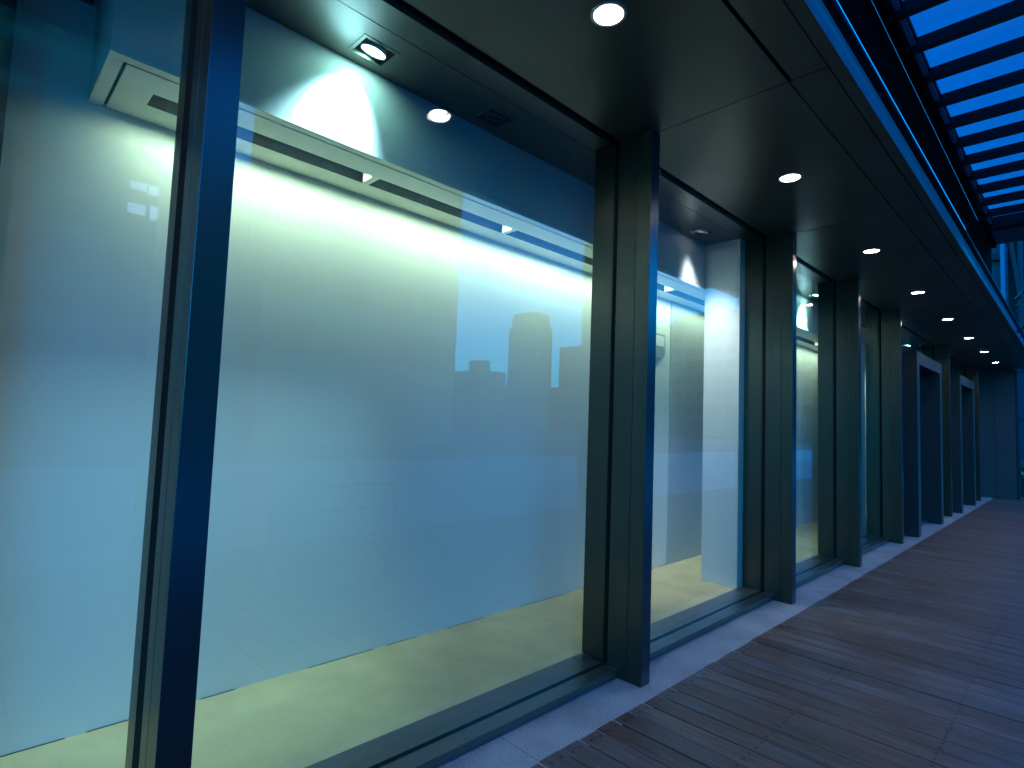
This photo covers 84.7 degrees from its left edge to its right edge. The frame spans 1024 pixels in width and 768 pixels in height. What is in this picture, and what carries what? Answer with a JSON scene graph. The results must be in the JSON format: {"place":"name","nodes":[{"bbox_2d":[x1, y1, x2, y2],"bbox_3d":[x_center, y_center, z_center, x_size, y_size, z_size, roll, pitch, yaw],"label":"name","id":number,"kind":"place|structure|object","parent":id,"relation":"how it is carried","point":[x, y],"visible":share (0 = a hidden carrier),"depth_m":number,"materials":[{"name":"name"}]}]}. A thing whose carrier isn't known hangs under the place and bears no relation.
{"place":"outdoors","nodes":[
{"label":"outdoors","id":0,"kind":"place"},
{"bbox_2d":[0,519,867,767],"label":"display floor","id":1,"kind":"structure","parent":0,"point":[304,718],"depth_m":3.00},
{"bbox_2d":[0,0,16,164],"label":"side partition","id":2,"kind":"object","parent":1,"relation":"on","point":[7,15],"depth_m":2.21,"materials":[{"name":"brown metal"}]},
{"bbox_2d":[0,0,865,755],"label":"back wall","id":3,"kind":"structure","parent":1,"relation":"on","point":[400,448],"depth_m":3.13,"materials":[{"name":"white paint"}]},
{"bbox_2d":[0,565,663,756],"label":"wall base gap","id":4,"kind":"structure","parent":3,"relation":"attached to","point":[227,691],"depth_m":2.85,"materials":[{"name":"black"}]},
{"bbox_2d":[88,0,865,354],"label":"bulkhead","id":5,"kind":"object","parent":3,"relation":"attached to","point":[310,108],"visible":0.64,"depth_m":3.10,"materials":[{"name":"paint"}]},
{"bbox_2d":[656,333,665,358],"bbox_3d":[1.540,-0.402,5.933,0.255,0.260,0.032,6,-5,-44],"label":"wall device","id":6,"kind":"object","parent":3,"relation":"attached to","point":[660,346],"depth_m":5.94,"materials":[{"name":"white plastic"}]},
{"bbox_2d":[666,301,796,564],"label":"wall panel","id":7,"kind":"structure","parent":3,"relation":"attached to","point":[685,466],"depth_m":6.32,"materials":[{"name":"white paint"}]},
{"bbox_2d":[701,239,744,587],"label":"white pier","id":8,"kind":"structure","parent":1,"relation":"on","point":[722,473],"depth_m":5.38,"materials":[{"name":"paint"}]},
{"bbox_2d":[861,341,865,535],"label":"white pier","id":9,"kind":"structure","parent":1,"relation":"on","point":[863,435],"depth_m":8.21,"materials":[{"name":"paint"}]},
{"bbox_2d":[446,622,954,767],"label":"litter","id":10,"kind":"object","parent":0,"point":[546,725],"visible":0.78,"depth_m":2.58,"materials":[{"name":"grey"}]},
{"bbox_2d":[438,496,992,767],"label":"granite strip","id":11,"kind":"object","parent":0,"point":[532,743],"visible":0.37,"depth_m":3.34,"materials":[{"name":"grey stone"}]},
{"bbox_2d":[125,0,246,767],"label":"facade fin","id":12,"kind":"object","parent":11,"relation":"on","point":[166,649],"visible":1,"depth_m":1.69,"materials":[{"name":"grey metal"}]},
{"bbox_2d":[305,0,617,767],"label":"shop window","id":13,"kind":"structure","parent":11,"relation":"on","point":[441,738],"depth_m":2.80,"materials":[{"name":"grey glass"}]},
{"bbox_2d":[582,129,659,687],"bbox_3d":[0.682,0.085,3.542,0.093,3.360,0.442,6,-5,-44],"label":"facade fin","id":14,"kind":"object","parent":11,"relation":"on","point":[618,551],"visible":0.94,"depth_m":3.48,"materials":[{"name":"grey metal"}]},
{"bbox_2d":[590,167,773,661],"bbox_3d":[1.477,0.160,4.434,2.314,3.390,0.293,6,-5,-44],"label":"shop window","id":15,"kind":"structure","parent":11,"relation":"on","point":[673,632],"depth_m":4.45,"materials":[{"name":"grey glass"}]},
{"bbox_2d":[742,231,796,604],"bbox_3d":[2.384,0.261,5.209,0.093,3.360,0.442,6,-5,-44],"label":"facade fin","id":16,"kind":"object","parent":11,"relation":"on","point":[769,511],"visible":0.94,"depth_m":5.16,"materials":[{"name":"grey metal"}]},
{"bbox_2d":[747,237,844,591],"bbox_3d":[3.082,0.326,6.005,2.040,3.390,0.293,6,-5,-44],"label":"shop window","id":17,"kind":"structure","parent":11,"relation":"on","point":[811,568],"depth_m":6.23,"materials":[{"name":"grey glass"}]},
{"bbox_2d":[818,278,861,566],"bbox_3d":[3.891,0.417,6.685,0.093,3.360,0.442,6,-5,-44],"label":"facade fin","id":18,"kind":"object","parent":11,"relation":"on","point":[839,440],"visible":0.91,"depth_m":6.64,"materials":[{"name":"grey metal"}]},
{"bbox_2d":[821,281,889,558],"bbox_3d":[4.596,0.483,7.489,2.061,3.390,0.293,6,-5,-44],"label":"shop window","id":19,"kind":"structure","parent":11,"relation":"on","point":[870,543],"depth_m":7.79,"materials":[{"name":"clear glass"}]},
{"bbox_2d":[865,309,903,543],"bbox_3d":[5.413,0.575,8.175,0.093,3.360,0.442,6,-5,-44],"label":"facade fin","id":20,"kind":"object","parent":11,"relation":"on","point":[884,447],"visible":0.91,"depth_m":8.13,"materials":[{"name":"grey metal"}]},
{"bbox_2d":[872,310,933,535],"bbox_3d":[6.839,0.715,9.686,4.086,3.390,0.293,6,-5,-44],"label":"shop window","id":21,"kind":"structure","parent":11,"relation":"on","point":[912,340],"depth_m":9.93,"materials":[{"name":"clear glass"}]},
{"bbox_2d":[902,351,943,537],"bbox_3d":[6.589,0.712,9.369,2.590,3.336,0.599,6,-5,-44],"label":"doorway","id":22,"kind":"structure","parent":11,"relation":"on","point":[922,438],"depth_m":9.65,"materials":[{"name":"grey metal"}]},
{"bbox_2d":[933,344,952,516],"bbox_3d":[8.377,0.882,11.079,0.093,3.360,0.442,6,-5,-44],"label":"facade fin","id":23,"kind":"object","parent":11,"relation":"on","point":[942,355],"visible":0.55,"depth_m":10.94,"materials":[{"name":"grey metal"}]},
{"bbox_2d":[950,356,964,503],"bbox_3d":[9.824,1.024,12.609,4.143,3.390,0.293,6,-5,-44],"label":"shop window","id":24,"kind":"structure","parent":11,"relation":"on","point":[957,366],"depth_m":13.15,"materials":[{"name":"clear glass"}]},
{"bbox_2d":[950,374,975,512],"bbox_3d":[9.580,1.021,12.298,2.595,3.336,0.599,6,-5,-44],"label":"doorway","id":25,"kind":"structure","parent":11,"relation":"on","point":[963,443],"depth_m":12.45,"materials":[{"name":"grey metal"}]},
{"bbox_2d":[965,365,980,500],"bbox_3d":[11.382,1.193,14.022,0.093,3.360,0.442,6,-5,-44],"label":"facade fin","id":26,"kind":"object","parent":11,"relation":"on","point":[971,372],"visible":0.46,"depth_m":13.88,"materials":[{"name":"grey metal"}]},
{"bbox_2d":[837,0,977,229],"label":"sky","id":27,"kind":"structure","parent":0,"point":[837,0],"materials":[{"name":"blue"}]},
{"bbox_3d":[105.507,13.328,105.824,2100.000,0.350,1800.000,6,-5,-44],"label":"ground","id":28,"kind":"structure","parent":0,"visible":0},
{"bbox_2d":[967,232,1022,330],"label":"stair tower","id":29,"kind":"structure","parent":28,"relation":"on","point":[1014,258],"depth_m":15.11,"materials":[{"name":"blue metal"}]},
{"bbox_2d":[1015,289,1023,339],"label":"stair railing","id":30,"kind":"object","parent":29,"relation":"attached to","point":[1018,303],"visible":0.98,"depth_m":9.81,"materials":[{"name":"blue metal"}]},
{"bbox_2d":[1005,241,1023,497],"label":"glazed building","id":31,"kind":"structure","parent":28,"relation":"on","point":[1021,403],"depth_m":20.04,"materials":[{"name":"blue glass"}]},
{"bbox_2d":[1005,241,1023,466],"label":"window","id":32,"kind":"structure","parent":31,"relation":"in","point":[1020,376],"depth_m":20.05,"materials":[{"name":"blue glass"}]},
{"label":"deck base","id":33,"kind":"structure","parent":28,"relation":"on","visible":0},
{"bbox_2d":[531,498,1023,767],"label":"deck","id":34,"kind":"structure","parent":33,"relation":"on","point":[890,663],"depth_m":3.38,"materials":[{"name":"brown wood"}]},
{"bbox_2d":[979,369,1020,499],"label":"end wall","id":35,"kind":"structure","parent":34,"relation":"on","point":[999,436],"depth_m":14.67,"materials":[{"name":"grey metal"}]},
{"bbox_2d":[404,0,1023,370],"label":"soffit","id":36,"kind":"structure","parent":35,"relation":"attached to","point":[740,107],"depth_m":3.38,"materials":[{"name":"metal"}]},
{"bbox_2d":[81,0,877,327],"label":"display ceiling","id":37,"kind":"structure","parent":36,"relation":"attached to","point":[337,26],"depth_m":3.15,"materials":[{"name":"cream paint"},{"name":"plaster"}]},
{"bbox_2d":[347,34,400,68],"bbox_3d":[-0.697,-1.722,2.842,0.204,0.134,0.178,6,-5,-44],"label":"spotlight","id":38,"kind":"object","parent":37,"relation":"attached to","point":[371,48],"visible":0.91,"depth_m":2.85,"materials":[{"name":"metal"}]},
{"bbox_2d":[472,106,515,129],"bbox_3d":[-0.105,-1.661,3.422,0.204,0.133,0.178,6,-5,-44],"label":"spotlight","id":39,"kind":"object","parent":37,"relation":"attached to","point":[496,118],"visible":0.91,"depth_m":3.44,"materials":[{"name":"grey metal"}]},
{"bbox_2d":[687,227,714,236],"bbox_3d":[1.768,-1.467,5.257,0.204,0.133,0.178,6,-5,-44],"label":"spotlight","id":40,"kind":"object","parent":37,"relation":"attached to","point":[702,231],"visible":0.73,"depth_m":5.27,"materials":[{"name":"metal"}]},
{"bbox_2d":[807,294,817,297],"bbox_3d":[4.077,-1.227,7.518,0.204,0.134,0.178,6,-5,-44],"label":"spotlight","id":41,"kind":"object","parent":37,"relation":"attached to","point":[813,295],"visible":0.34,"depth_m":7.57,"materials":[{"name":"metal"}]},
{"bbox_2d":[590,1,626,26],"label":"downlight","id":42,"kind":"object","parent":36,"relation":"attached to","point":[608,14],"visible":0.91,"depth_m":2.56,"materials":[{"name":"grey"}]},
{"bbox_2d":[778,173,802,182],"bbox_3d":[2.016,-1.523,4.073,0.162,0.064,0.162,6,-5,-44],"label":"downlight","id":43,"kind":"object","parent":36,"relation":"attached to","point":[789,177],"visible":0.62,"depth_m":4.12,"materials":[{"name":"grey"}]},
{"bbox_2d":[862,248,880,253],"bbox_3d":[3.598,-1.359,5.622,0.162,0.064,0.162,6,-5,-44],"label":"downlight","id":44,"kind":"object","parent":36,"relation":"attached to","point":[873,250],"visible":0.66,"depth_m":5.66,"materials":[{"name":"grey"}]},
{"bbox_2d":[910,291,924,293],"bbox_3d":[5.179,-1.195,7.171,0.162,0.064,0.162,6,-5,-44],"label":"downlight","id":45,"kind":"object","parent":36,"relation":"attached to","point":[918,292],"visible":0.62,"depth_m":7.20,"materials":[{"name":"grey"}]},
{"bbox_2d":[838,0,1023,274],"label":"canopy","id":46,"kind":"object","parent":36,"relation":"attached to","point":[962,75],"visible":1,"depth_m":4.02,"materials":[{"name":"black metal"}]},
{"bbox_3d":[15.766,2.950,15.118,0.800,0.430,2.740,6,-5,-44],"label":"planter","id":47,"kind":"object","parent":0,"visible":0},
{"bbox_2d":[1020,462,1023,476],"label":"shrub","id":48,"kind":"object","parent":47,"relation":"in","point":[1022,468],"visible":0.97,"depth_m":16.12,"materials":[{"name":"green plant"}]}
]}

